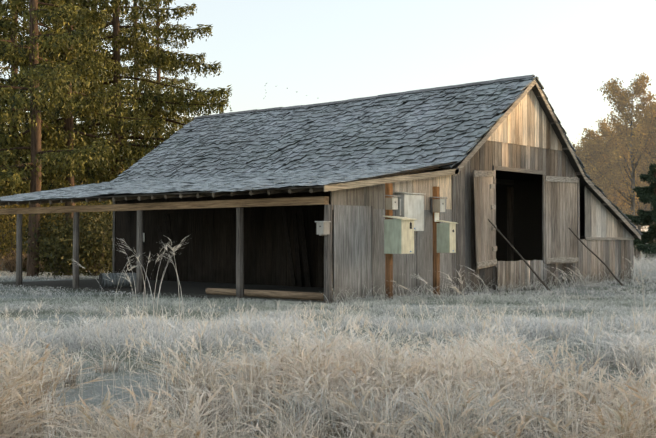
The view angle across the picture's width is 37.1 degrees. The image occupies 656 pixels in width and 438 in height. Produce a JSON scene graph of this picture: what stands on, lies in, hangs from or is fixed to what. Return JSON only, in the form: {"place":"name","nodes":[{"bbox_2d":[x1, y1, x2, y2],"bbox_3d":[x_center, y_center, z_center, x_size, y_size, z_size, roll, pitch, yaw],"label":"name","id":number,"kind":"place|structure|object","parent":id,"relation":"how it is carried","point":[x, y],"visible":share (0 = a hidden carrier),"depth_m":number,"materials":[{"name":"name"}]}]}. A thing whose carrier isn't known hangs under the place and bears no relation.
{"place":"outdoors","nodes":[
{"label":"outdoors","id":0,"kind":"place"},
{"bbox_2d":[6,279,333,301],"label":"shed floor","id":1,"kind":"structure","parent":0,"point":[188,287],"depth_m":30.56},
{"bbox_2d":[0,85,635,290],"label":"barn","id":2,"kind":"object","parent":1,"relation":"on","point":[527,210],"visible":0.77,"depth_m":33.35,"materials":[{"name":"wood"}]},
{"bbox_2d":[0,160,458,200],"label":"shed roof shakes","id":3,"kind":"object","parent":2,"relation":"on","point":[239,182],"visible":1,"depth_m":27.91,"materials":[{"name":"grey wood"}]},
{"bbox_2d":[0,74,637,300],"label":"wooden beams","id":4,"kind":"structure","parent":2,"relation":"on","point":[319,200],"depth_m":26.89,"materials":[{"name":"brown wood"}]},
{"bbox_2d":[0,80,640,267],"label":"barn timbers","id":5,"kind":"object","parent":2,"relation":"attached to","point":[400,177],"visible":0.38,"depth_m":27.99,"materials":[{"name":"brown wood"}]},
{"bbox_2d":[16,89,633,302],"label":"barn walls","id":6,"kind":"structure","parent":2,"relation":"attached to","point":[239,247],"depth_m":30.16,"materials":[{"name":"wood"}]},
{"bbox_2d":[110,76,641,234],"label":"barn roof shakes","id":7,"kind":"object","parent":2,"relation":"on","point":[381,130],"visible":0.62,"depth_m":32.03,"materials":[{"name":"grey wood"}]},
{"bbox_2d":[0,280,647,304],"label":"soil strip","id":8,"kind":"structure","parent":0,"point":[165,294],"depth_m":26.73,"materials":[{"name":"soil"}]},
{"bbox_2d":[0,235,655,437],"bbox_3d":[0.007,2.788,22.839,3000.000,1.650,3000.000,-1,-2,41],"label":"ground","id":9,"kind":"structure","parent":0,"point":[87,392],"depth_m":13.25,"materials":[{"name":"beige plant"}]},
{"bbox_2d":[0,0,655,277],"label":"trees","id":10,"kind":"object","parent":9,"relation":"on","point":[85,77],"depth_m":51.73,"materials":[{"name":"green plant"}]},
{"bbox_2d":[59,72,655,231],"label":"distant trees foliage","id":11,"kind":"object","parent":10,"relation":"on","point":[604,144],"visible":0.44,"depth_m":86.93,"materials":[{"name":"plant"}]},
{"bbox_2d":[385,183,439,298],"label":"wooden posts","id":12,"kind":"object","parent":9,"relation":"on","point":[389,259],"visible":0.58,"depth_m":24.00,"materials":[{"name":"brown wood"}]},
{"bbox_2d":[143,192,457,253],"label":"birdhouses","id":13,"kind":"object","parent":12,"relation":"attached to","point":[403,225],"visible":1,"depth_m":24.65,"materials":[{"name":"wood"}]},
{"bbox_2d":[0,0,655,237],"label":"sky","id":14,"kind":"structure","parent":0,"point":[324,51],"materials":[{"name":"white"}]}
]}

